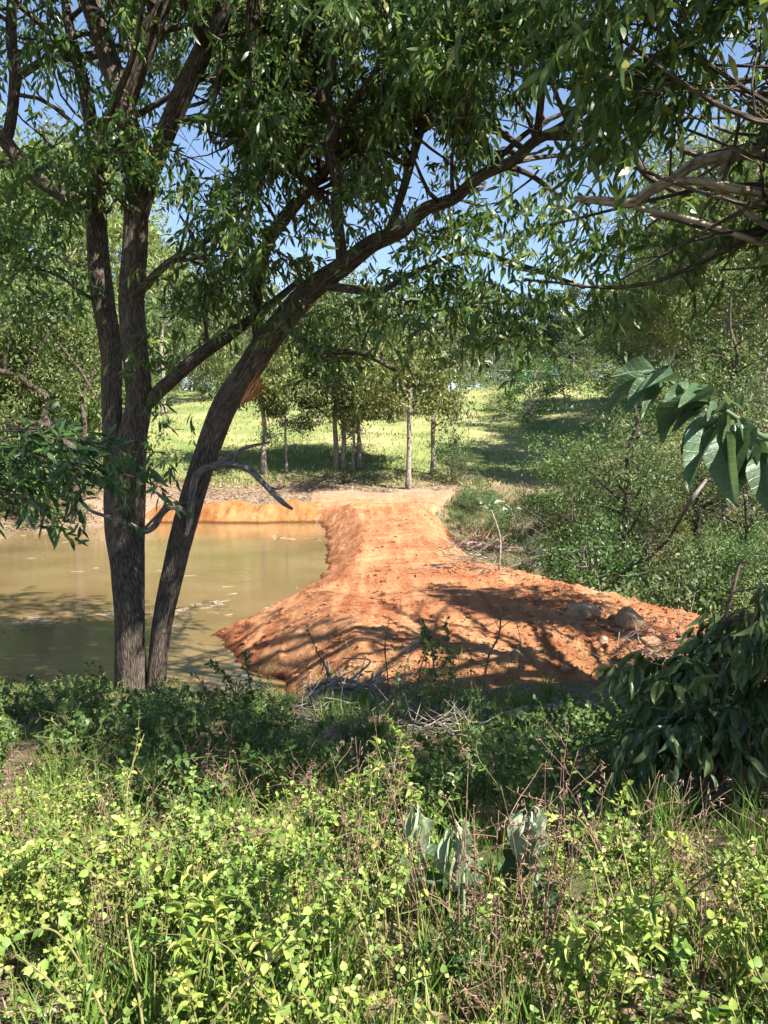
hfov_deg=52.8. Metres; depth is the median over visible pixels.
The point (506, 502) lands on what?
gully grass
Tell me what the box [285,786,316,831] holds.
leafy weed
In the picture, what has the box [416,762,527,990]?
dry shrub
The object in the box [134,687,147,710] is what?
bank weed
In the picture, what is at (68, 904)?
leafy weed
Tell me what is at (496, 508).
gully shrub
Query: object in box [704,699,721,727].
bank weed
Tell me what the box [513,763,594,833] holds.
bank weed
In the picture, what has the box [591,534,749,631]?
gully shrub
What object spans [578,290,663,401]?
forest tree
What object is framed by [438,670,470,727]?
wispy weed
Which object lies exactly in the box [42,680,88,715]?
bank weed
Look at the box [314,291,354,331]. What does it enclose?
treeline tree
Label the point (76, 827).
leafy weed
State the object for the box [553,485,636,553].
gully shrub
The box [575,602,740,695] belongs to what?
rubble brush
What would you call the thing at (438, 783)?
bank weed
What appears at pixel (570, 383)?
meadow bush
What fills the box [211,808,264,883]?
leafy weed
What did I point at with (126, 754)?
bank weed
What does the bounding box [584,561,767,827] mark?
drooping sapling
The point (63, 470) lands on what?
leafy sapling
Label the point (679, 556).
gully shrub
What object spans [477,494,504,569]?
woolly weed
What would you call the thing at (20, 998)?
leafy weed
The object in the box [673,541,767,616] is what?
gully shrub
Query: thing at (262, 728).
bank weed
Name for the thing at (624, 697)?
bank weed
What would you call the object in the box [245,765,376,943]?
dry shrub
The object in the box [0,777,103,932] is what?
leafy weed
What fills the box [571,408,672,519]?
gully tree
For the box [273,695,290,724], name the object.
wispy weed
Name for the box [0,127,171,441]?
tall tree
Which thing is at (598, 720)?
bank weed
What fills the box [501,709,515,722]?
bank weed
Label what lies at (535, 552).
gully shrub
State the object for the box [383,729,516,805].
bank weed
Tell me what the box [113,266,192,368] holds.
tall tree
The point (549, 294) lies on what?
treeline tree
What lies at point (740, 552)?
gully tree
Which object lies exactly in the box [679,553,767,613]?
gully shrub
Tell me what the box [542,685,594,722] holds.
bank weed
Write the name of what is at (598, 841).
dry shrub
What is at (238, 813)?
leafy weed
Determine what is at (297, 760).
bank weed
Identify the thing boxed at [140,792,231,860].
bank weed
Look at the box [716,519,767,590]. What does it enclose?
gully shrub
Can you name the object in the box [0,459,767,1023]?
ground
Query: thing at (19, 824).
dry shrub
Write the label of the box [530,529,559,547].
gully shrub
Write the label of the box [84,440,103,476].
bank shrub
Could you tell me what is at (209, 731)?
bank weed
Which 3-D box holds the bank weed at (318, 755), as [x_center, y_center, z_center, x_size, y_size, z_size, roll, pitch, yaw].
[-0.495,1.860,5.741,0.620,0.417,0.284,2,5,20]
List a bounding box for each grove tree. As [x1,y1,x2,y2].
[183,271,325,474]
[251,364,324,473]
[258,248,407,468]
[277,283,407,469]
[309,305,426,467]
[311,363,387,471]
[338,259,479,489]
[366,281,507,475]
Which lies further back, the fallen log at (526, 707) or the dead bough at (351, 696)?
the dead bough at (351, 696)
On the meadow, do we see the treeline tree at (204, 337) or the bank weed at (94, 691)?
the treeline tree at (204, 337)
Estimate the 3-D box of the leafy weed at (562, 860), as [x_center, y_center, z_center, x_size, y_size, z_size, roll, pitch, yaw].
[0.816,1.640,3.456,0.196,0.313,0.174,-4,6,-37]
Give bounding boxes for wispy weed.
[224,666,244,711]
[248,660,275,711]
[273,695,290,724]
[338,721,354,756]
[369,697,388,735]
[389,659,416,729]
[409,637,456,725]
[424,630,473,730]
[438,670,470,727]
[463,677,483,732]
[484,683,515,724]
[548,708,572,753]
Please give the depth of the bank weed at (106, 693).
9.19 m
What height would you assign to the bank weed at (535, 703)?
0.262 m
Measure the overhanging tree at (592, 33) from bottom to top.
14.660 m
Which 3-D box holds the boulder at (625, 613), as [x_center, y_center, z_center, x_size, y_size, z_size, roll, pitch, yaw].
[4.576,2.019,14.357,0.468,0.528,0.494,-1,5,-11]
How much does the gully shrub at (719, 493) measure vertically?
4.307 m
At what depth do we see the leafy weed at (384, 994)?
2.22 m
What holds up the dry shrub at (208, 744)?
on the ground at (578, 885)
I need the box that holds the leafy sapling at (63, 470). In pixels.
[0,401,194,550]
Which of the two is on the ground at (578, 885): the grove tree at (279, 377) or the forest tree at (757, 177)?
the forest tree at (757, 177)
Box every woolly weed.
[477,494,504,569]
[503,504,521,542]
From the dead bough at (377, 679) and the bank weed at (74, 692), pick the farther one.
the dead bough at (377, 679)
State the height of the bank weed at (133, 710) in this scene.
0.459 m
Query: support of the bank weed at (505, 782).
on the ground at (578, 885)
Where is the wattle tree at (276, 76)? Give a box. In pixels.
[0,0,767,693]
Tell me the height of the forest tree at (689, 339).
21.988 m
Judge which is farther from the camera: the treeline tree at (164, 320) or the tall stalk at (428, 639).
the treeline tree at (164, 320)
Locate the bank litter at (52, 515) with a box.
[0,486,151,530]
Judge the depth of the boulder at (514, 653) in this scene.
11.81 m
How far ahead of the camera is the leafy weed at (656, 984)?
2.13 m
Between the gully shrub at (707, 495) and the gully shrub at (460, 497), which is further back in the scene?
the gully shrub at (460, 497)
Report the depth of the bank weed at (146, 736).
5.51 m
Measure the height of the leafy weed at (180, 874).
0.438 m
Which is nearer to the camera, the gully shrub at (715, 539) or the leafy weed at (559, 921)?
the leafy weed at (559, 921)
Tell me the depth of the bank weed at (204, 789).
4.55 m
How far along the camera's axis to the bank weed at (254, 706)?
9.41 m
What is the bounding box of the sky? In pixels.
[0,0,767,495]
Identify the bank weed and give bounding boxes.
[0,678,16,712]
[0,679,20,728]
[0,689,24,714]
[0,702,24,806]
[0,718,25,769]
[0,737,16,785]
[2,688,50,723]
[9,675,54,699]
[13,686,51,709]
[15,673,76,729]
[30,711,133,776]
[31,738,99,780]
[35,690,72,721]
[37,659,110,728]
[41,677,65,694]
[41,691,135,746]
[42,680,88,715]
[52,677,69,701]
[52,682,88,706]
[56,686,87,726]
[56,700,123,756]
[62,674,90,692]
[65,679,118,714]
[79,672,105,695]
[79,741,218,837]
[88,734,165,791]
[89,717,188,778]
[90,699,148,738]
[93,681,173,760]
[93,693,115,713]
[95,680,131,700]
[95,682,125,701]
[96,747,181,809]
[99,696,125,719]
[105,682,188,727]
[108,698,185,745]
[131,679,167,704]
[133,690,203,764]
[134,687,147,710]
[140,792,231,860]
[141,681,200,718]
[142,687,217,780]
[153,748,220,830]
[155,674,186,689]
[158,699,222,748]
[161,796,252,873]
[169,756,231,804]
[171,684,199,705]
[185,690,225,727]
[187,702,240,744]
[187,747,302,820]
[190,690,220,715]
[195,683,238,711]
[196,740,273,801]
[205,685,256,769]
[207,691,227,719]
[210,683,250,710]
[215,712,355,810]
[225,699,284,751]
[229,696,310,771]
[235,696,271,716]
[236,682,257,696]
[236,683,278,711]
[248,705,273,739]
[268,743,353,801]
[275,734,356,789]
[287,753,320,767]
[309,742,392,792]
[317,741,351,775]
[348,732,382,758]
[351,731,386,765]
[359,739,440,810]
[363,732,462,839]
[370,771,480,856]
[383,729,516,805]
[401,732,459,792]
[432,730,500,824]
[448,698,557,844]
[451,813,547,892]
[452,736,514,785]
[486,721,558,806]
[489,713,521,756]
[491,735,591,797]
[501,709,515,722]
[510,694,587,749]
[510,707,607,772]
[511,701,549,728]
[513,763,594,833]
[522,783,612,843]
[524,690,584,727]
[528,695,545,711]
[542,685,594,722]
[556,693,631,766]
[575,712,636,784]
[578,706,607,728]
[582,720,630,759]
[585,713,604,728]
[592,701,620,722]
[596,704,612,720]
[604,741,632,759]
[613,691,642,750]
[622,695,653,730]
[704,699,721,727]
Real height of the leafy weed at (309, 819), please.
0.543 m
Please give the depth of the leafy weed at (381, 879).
2.62 m
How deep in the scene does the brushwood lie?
7.95 m
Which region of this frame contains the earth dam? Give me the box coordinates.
[212,488,707,701]
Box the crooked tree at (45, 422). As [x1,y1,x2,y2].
[0,245,124,515]
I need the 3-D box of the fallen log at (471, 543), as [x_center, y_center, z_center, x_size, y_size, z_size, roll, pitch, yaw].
[5.611,1.633,34.846,4.293,0.544,0.538,2,5,18]
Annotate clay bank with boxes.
[145,499,323,523]
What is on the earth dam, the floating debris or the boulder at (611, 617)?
the boulder at (611, 617)
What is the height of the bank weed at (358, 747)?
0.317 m
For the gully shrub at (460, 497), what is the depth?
42.69 m
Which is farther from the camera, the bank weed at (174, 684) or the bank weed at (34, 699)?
the bank weed at (174, 684)
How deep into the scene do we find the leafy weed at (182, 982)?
2.17 m
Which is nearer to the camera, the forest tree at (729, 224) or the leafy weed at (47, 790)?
the leafy weed at (47, 790)
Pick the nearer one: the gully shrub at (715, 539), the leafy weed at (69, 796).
the leafy weed at (69, 796)
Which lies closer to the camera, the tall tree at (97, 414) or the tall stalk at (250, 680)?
the tall stalk at (250, 680)
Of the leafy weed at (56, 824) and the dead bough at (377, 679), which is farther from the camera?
the dead bough at (377, 679)
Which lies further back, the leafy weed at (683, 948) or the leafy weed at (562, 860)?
the leafy weed at (562, 860)
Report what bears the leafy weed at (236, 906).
on the ground at (578, 885)
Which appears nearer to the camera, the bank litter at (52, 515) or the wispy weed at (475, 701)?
the wispy weed at (475, 701)
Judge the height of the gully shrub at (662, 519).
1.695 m
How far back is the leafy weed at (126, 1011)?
2.15 m
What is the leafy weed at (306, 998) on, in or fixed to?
on the ground at (578, 885)
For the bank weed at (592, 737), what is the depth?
5.64 m
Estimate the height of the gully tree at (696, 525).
8.188 m
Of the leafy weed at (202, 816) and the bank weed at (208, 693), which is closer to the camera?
the leafy weed at (202, 816)
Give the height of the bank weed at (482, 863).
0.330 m
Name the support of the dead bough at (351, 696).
on the ground at (578, 885)
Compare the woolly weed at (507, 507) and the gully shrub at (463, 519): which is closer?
the woolly weed at (507, 507)
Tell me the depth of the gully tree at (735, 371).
34.18 m
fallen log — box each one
[303,714,390,751]
[462,541,554,555]
[502,700,596,722]
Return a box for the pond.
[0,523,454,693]
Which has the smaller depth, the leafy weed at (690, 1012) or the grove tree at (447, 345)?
the leafy weed at (690, 1012)
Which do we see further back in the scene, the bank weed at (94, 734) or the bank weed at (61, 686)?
the bank weed at (61, 686)
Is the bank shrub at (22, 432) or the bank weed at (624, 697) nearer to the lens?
the bank weed at (624, 697)
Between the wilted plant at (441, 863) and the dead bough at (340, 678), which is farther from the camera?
the dead bough at (340, 678)
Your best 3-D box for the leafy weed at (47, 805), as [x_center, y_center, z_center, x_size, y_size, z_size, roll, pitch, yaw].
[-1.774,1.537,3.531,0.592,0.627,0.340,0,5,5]
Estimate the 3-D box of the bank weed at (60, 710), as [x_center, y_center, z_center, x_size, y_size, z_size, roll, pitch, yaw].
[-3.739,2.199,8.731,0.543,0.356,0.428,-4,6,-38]
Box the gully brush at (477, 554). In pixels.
[400,485,767,617]
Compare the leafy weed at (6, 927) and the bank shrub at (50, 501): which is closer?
the leafy weed at (6, 927)
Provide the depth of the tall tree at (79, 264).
57.31 m
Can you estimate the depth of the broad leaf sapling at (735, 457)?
1.60 m
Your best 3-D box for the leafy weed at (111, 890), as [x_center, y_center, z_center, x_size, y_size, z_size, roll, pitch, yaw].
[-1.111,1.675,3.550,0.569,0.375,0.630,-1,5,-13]
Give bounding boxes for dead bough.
[305,657,372,692]
[306,679,377,701]
[308,660,367,705]
[316,660,402,701]
[319,668,385,703]
[347,671,395,701]
[358,666,423,702]
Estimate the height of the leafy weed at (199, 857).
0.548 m
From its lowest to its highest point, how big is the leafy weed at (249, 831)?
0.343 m
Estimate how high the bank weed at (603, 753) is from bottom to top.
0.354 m
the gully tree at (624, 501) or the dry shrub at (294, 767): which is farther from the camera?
the gully tree at (624, 501)
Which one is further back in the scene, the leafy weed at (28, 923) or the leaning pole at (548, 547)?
the leaning pole at (548, 547)
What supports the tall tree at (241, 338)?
on the meadow
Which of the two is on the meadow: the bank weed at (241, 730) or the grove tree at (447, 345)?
the grove tree at (447, 345)
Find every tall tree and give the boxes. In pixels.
[0,83,49,394]
[0,109,176,415]
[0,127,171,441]
[0,227,118,471]
[1,108,119,294]
[2,284,187,482]
[32,181,199,390]
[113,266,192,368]
[114,224,227,415]
[153,268,245,400]
[199,254,284,351]
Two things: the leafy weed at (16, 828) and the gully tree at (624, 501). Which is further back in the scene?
the gully tree at (624, 501)
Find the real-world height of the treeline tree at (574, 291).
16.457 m
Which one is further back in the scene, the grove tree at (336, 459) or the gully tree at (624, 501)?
the grove tree at (336, 459)
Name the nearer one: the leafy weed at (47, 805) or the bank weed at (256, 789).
the leafy weed at (47, 805)
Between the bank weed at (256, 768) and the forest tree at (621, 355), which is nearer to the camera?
the bank weed at (256, 768)
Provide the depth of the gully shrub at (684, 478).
38.74 m
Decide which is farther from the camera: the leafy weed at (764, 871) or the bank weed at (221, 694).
the bank weed at (221, 694)
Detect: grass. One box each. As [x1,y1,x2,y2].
[436,480,767,618]
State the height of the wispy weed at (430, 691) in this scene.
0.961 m
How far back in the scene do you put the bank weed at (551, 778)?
5.29 m
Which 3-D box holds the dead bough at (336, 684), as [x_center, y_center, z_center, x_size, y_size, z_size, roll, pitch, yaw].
[-0.573,2.563,10.476,1.000,0.646,0.632,0,5,0]
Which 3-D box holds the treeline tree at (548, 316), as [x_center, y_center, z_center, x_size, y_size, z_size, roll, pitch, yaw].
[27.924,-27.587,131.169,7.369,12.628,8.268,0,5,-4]
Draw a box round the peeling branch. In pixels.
[398,639,418,703]
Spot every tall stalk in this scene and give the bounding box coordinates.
[189,669,212,699]
[204,655,240,706]
[240,645,255,704]
[305,625,330,694]
[374,617,393,704]
[410,608,444,713]
[414,613,429,709]
[436,606,457,711]
[479,607,506,709]
[506,608,522,701]
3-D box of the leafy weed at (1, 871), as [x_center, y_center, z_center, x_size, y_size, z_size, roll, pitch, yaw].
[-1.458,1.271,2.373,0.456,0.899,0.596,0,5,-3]
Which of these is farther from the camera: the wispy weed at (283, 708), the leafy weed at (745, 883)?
the wispy weed at (283, 708)
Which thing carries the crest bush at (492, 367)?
on the meadow
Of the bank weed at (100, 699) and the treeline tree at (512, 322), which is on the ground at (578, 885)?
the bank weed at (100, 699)
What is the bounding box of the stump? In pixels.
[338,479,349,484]
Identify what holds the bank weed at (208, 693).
on the ground at (578, 885)
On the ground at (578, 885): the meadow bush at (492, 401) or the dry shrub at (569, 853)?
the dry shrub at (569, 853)
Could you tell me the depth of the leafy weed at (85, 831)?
4.00 m
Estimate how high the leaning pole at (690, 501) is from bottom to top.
3.478 m
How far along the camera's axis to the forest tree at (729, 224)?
44.70 m
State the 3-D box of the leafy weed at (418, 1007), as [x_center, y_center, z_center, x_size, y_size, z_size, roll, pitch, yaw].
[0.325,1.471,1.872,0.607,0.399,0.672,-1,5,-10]
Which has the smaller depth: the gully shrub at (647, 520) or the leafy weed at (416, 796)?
the leafy weed at (416, 796)
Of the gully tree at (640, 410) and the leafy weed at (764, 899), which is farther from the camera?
the gully tree at (640, 410)
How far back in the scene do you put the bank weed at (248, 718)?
5.72 m
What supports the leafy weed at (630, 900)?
on the ground at (578, 885)
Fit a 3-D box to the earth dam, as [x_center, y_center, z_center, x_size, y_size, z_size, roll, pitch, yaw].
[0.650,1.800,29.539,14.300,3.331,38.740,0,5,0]
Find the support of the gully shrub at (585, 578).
on the ground at (578, 885)
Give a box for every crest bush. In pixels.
[154,371,189,390]
[165,344,212,390]
[191,354,237,390]
[224,347,240,375]
[453,359,495,389]
[475,348,513,386]
[482,340,542,385]
[532,357,555,378]
[552,356,587,379]
[557,330,616,377]
[580,335,643,378]
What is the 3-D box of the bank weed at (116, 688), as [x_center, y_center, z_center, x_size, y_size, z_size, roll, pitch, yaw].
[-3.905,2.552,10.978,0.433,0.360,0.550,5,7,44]
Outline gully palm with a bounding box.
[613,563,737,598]
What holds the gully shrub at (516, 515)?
on the ground at (578, 885)
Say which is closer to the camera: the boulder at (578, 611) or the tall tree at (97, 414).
the boulder at (578, 611)
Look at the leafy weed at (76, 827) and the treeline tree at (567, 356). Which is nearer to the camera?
the leafy weed at (76, 827)
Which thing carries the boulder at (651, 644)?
on the earth dam
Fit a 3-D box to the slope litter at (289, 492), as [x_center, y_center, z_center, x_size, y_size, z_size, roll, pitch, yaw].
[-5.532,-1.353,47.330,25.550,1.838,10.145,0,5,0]
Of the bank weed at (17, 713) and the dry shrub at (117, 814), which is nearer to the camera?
the dry shrub at (117, 814)
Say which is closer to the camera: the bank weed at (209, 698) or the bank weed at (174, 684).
the bank weed at (209, 698)
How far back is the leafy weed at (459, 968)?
2.71 m
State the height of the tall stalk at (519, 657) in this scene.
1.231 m
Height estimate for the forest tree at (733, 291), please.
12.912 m
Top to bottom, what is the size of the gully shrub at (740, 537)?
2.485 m
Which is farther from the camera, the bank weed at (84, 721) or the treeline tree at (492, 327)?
the treeline tree at (492, 327)
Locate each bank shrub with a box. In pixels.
[0,406,47,505]
[0,449,63,516]
[4,414,87,495]
[8,464,88,529]
[49,473,97,520]
[80,462,103,500]
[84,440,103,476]
[158,467,173,480]
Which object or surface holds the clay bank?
on the ground at (578, 885)
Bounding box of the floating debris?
[1,533,319,638]
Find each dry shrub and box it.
[0,746,48,922]
[35,790,157,989]
[78,756,170,876]
[79,760,287,943]
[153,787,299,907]
[172,709,245,820]
[227,750,328,830]
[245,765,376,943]
[273,701,422,854]
[330,735,413,907]
[363,733,437,943]
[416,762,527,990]
[432,875,547,1023]
[435,790,572,953]
[500,735,638,980]
[507,718,681,925]
[539,814,713,1010]
[568,765,717,925]
[664,777,767,993]
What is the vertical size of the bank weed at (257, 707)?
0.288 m
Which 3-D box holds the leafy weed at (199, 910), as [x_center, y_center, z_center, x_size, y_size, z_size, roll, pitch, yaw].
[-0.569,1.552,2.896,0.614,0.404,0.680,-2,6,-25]
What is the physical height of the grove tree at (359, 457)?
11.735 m
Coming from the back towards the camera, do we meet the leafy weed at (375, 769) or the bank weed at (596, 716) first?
the bank weed at (596, 716)
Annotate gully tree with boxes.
[507,425,619,542]
[539,355,729,595]
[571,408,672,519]
[590,359,717,513]
[637,400,767,586]
[643,375,752,559]
[657,298,767,525]
[672,368,767,510]
[684,512,767,632]
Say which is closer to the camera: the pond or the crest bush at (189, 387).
the pond
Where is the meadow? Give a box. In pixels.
[0,379,767,495]
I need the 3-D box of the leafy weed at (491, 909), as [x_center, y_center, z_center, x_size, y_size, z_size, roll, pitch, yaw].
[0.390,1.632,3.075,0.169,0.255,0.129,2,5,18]
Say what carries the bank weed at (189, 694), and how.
on the ground at (578, 885)
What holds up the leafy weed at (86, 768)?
on the ground at (578, 885)
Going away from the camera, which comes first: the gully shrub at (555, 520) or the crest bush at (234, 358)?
the gully shrub at (555, 520)
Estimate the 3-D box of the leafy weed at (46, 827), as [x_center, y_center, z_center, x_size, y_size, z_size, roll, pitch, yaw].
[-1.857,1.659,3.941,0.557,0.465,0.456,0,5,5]
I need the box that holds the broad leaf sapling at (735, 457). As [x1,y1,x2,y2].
[604,350,767,512]
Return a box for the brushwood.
[276,655,513,752]
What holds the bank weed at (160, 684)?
on the ground at (578, 885)
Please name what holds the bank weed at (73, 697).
on the ground at (578, 885)
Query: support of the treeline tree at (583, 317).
on the meadow
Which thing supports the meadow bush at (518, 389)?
on the meadow
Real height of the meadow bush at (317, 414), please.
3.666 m
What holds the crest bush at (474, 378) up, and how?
on the meadow
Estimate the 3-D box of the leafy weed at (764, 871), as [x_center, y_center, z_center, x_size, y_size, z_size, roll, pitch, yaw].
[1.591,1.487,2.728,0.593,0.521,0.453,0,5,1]
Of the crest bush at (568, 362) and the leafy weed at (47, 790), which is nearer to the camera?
the leafy weed at (47, 790)
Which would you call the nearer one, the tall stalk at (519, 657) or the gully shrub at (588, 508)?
the tall stalk at (519, 657)
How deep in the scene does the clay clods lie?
14.75 m
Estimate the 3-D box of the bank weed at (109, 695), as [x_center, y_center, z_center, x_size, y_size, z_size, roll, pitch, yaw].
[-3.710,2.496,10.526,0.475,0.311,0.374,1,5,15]
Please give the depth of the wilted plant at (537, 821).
3.22 m
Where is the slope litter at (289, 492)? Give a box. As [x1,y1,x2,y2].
[71,473,506,508]
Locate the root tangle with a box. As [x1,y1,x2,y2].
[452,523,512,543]
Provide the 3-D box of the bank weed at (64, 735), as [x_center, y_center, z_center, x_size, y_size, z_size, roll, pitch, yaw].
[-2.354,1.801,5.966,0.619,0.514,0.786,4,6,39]
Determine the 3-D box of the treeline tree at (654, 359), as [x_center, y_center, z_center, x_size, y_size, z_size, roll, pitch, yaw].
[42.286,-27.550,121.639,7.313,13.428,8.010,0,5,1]
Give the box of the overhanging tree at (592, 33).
[363,0,767,361]
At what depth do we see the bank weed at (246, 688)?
11.87 m
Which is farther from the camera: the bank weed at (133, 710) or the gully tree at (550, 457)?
the gully tree at (550, 457)
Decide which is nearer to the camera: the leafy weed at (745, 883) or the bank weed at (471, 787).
the leafy weed at (745, 883)
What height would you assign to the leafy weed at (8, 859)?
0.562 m
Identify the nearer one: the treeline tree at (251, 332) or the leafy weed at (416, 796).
the leafy weed at (416, 796)
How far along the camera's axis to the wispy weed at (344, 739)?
6.79 m
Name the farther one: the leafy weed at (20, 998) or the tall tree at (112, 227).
the tall tree at (112, 227)
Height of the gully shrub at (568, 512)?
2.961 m
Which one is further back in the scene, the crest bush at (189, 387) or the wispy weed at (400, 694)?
the crest bush at (189, 387)
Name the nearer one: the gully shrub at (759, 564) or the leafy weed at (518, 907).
the leafy weed at (518, 907)
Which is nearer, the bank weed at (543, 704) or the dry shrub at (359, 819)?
the dry shrub at (359, 819)
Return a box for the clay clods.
[219,505,705,695]
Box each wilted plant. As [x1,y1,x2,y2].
[389,803,449,904]
[433,819,486,932]
[497,805,559,930]
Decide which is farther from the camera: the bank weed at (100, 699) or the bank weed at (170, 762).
the bank weed at (100, 699)
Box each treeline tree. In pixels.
[145,292,167,381]
[149,310,186,389]
[163,319,198,389]
[171,282,211,389]
[182,371,207,390]
[189,303,223,382]
[240,301,282,354]
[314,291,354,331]
[419,287,455,347]
[451,320,486,389]
[463,314,491,387]
[469,291,501,375]
[477,310,507,384]
[494,318,523,378]
[497,293,531,374]
[502,318,536,380]
[504,294,559,378]
[529,311,569,380]
[530,287,569,366]
[551,283,592,367]
[554,315,582,378]
[564,306,608,372]
[577,283,621,378]
[631,322,676,369]
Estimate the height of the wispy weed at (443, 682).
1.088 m
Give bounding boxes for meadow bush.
[191,375,223,399]
[307,389,332,424]
[376,384,417,421]
[428,433,480,479]
[444,450,483,482]
[476,382,515,410]
[488,354,570,425]
[536,357,593,401]
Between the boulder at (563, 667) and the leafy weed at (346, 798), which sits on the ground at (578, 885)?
the leafy weed at (346, 798)
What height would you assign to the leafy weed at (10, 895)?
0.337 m
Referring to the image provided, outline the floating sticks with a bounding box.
[1,531,321,630]
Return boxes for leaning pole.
[524,532,573,563]
[667,479,707,540]
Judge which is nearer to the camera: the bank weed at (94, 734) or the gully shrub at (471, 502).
the bank weed at (94, 734)
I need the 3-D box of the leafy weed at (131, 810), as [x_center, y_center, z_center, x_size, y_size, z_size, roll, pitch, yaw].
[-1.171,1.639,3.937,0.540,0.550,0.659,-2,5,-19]
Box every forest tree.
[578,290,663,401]
[590,226,735,421]
[591,208,693,420]
[602,119,767,381]
[612,195,695,381]
[614,122,767,377]
[644,177,753,381]
[654,191,767,416]
[662,134,767,420]
[666,216,767,441]
[671,176,747,384]
[687,90,766,344]
[703,108,766,375]
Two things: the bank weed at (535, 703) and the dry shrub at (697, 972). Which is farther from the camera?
the bank weed at (535, 703)
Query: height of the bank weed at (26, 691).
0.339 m
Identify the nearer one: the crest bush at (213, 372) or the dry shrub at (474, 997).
the dry shrub at (474, 997)
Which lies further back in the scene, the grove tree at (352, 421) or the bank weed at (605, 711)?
the grove tree at (352, 421)
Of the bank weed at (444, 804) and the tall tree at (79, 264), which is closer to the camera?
the bank weed at (444, 804)
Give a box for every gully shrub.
[446,507,461,522]
[451,484,476,511]
[454,510,472,530]
[455,512,472,527]
[457,483,477,503]
[458,511,485,534]
[459,489,480,513]
[472,483,505,512]
[473,494,491,517]
[477,510,511,538]
[480,506,513,531]
[492,508,514,528]
[502,506,532,537]
[509,530,558,571]
[512,471,601,544]
[514,507,555,544]
[523,488,546,510]
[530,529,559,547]
[531,512,656,603]
[533,513,591,556]
[545,507,569,540]
[550,493,604,549]
[551,507,665,602]
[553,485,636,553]
[553,565,593,589]
[563,499,658,560]
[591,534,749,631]
[597,482,649,513]
[603,485,687,557]
[618,493,667,544]
[620,449,691,524]
[629,557,700,614]
[636,531,740,615]
[644,480,703,543]
[645,505,680,530]
[649,530,721,578]
[660,444,720,506]
[673,526,740,571]
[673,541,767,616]
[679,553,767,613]
[692,472,721,505]
[702,475,746,507]
[704,570,767,639]
[705,483,759,513]
[715,505,759,539]
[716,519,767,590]
[719,517,767,574]
[736,522,767,609]
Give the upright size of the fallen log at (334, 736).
0.272 m
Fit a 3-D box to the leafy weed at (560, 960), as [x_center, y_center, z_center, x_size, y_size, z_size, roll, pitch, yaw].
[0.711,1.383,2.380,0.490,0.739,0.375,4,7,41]
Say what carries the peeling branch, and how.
on the ground at (578, 885)
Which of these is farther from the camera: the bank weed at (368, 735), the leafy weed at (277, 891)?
the bank weed at (368, 735)
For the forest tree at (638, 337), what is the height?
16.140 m
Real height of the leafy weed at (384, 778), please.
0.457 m
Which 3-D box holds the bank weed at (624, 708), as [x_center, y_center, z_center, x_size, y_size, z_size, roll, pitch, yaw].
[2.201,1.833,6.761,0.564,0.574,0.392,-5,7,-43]
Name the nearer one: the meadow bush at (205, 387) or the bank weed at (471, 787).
the bank weed at (471, 787)
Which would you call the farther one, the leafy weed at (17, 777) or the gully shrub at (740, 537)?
the gully shrub at (740, 537)
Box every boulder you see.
[510,650,521,656]
[560,664,569,671]
[565,602,601,620]
[595,636,608,643]
[608,614,615,620]
[615,606,644,628]
[639,636,662,648]
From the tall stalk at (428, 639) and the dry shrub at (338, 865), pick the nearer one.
the dry shrub at (338, 865)
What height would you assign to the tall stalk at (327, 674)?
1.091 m
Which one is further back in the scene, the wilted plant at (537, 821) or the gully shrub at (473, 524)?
the gully shrub at (473, 524)
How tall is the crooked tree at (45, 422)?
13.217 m
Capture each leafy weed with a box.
[0,765,101,827]
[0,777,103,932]
[0,781,94,856]
[0,787,34,835]
[0,792,76,838]
[0,795,114,940]
[0,810,86,884]
[0,812,148,914]
[0,814,177,982]
[0,823,26,844]
[0,833,332,1023]
[0,838,36,974]
[0,847,6,878]
[0,862,36,907]
[0,870,90,970]
[0,956,88,1023]
[1,773,70,892]
[1,776,85,885]
[4,907,250,1023]
[5,772,42,817]
[9,709,188,955]
[37,759,120,855]
[46,814,143,889]
[51,890,257,1018]
[65,762,126,823]
[66,780,101,812]
[75,998,143,1023]
[78,768,196,969]
[85,831,203,915]
[98,766,201,882]
[125,789,247,936]
[126,806,330,1008]
[141,766,268,898]
[149,845,293,1023]
[149,848,323,967]
[152,818,262,919]
[159,959,265,1023]
[167,969,358,1023]
[173,809,331,931]
[188,815,336,1004]
[209,911,399,1023]
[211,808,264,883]
[217,811,408,1023]
[237,814,366,976]
[242,799,305,863]
[252,836,305,898]
[254,771,435,904]
[256,913,488,1023]
[259,783,317,835]
[278,824,350,928]
[281,773,341,870]
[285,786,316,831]
[296,755,435,991]
[311,775,353,844]
[315,765,357,825]
[323,818,504,1023]
[335,786,391,832]
[336,771,383,854]
[344,707,426,878]
[357,827,423,918]
[360,749,403,813]
[388,808,452,882]
[395,998,501,1023]
[415,897,493,991]
[449,844,457,905]
[465,898,502,942]
[486,859,597,950]
[493,875,624,983]
[494,874,532,928]
[494,974,680,1023]
[522,928,750,1023]
[539,841,582,904]
[542,823,563,875]
[542,876,694,1023]
[543,760,767,1002]
[563,799,660,917]
[593,811,685,919]
[634,829,766,958]
[644,812,767,1023]
[682,837,767,953]
[700,911,767,999]
[720,938,767,1023]
[743,869,767,931]
[745,860,767,945]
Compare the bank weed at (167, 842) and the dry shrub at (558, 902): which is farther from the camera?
the bank weed at (167, 842)

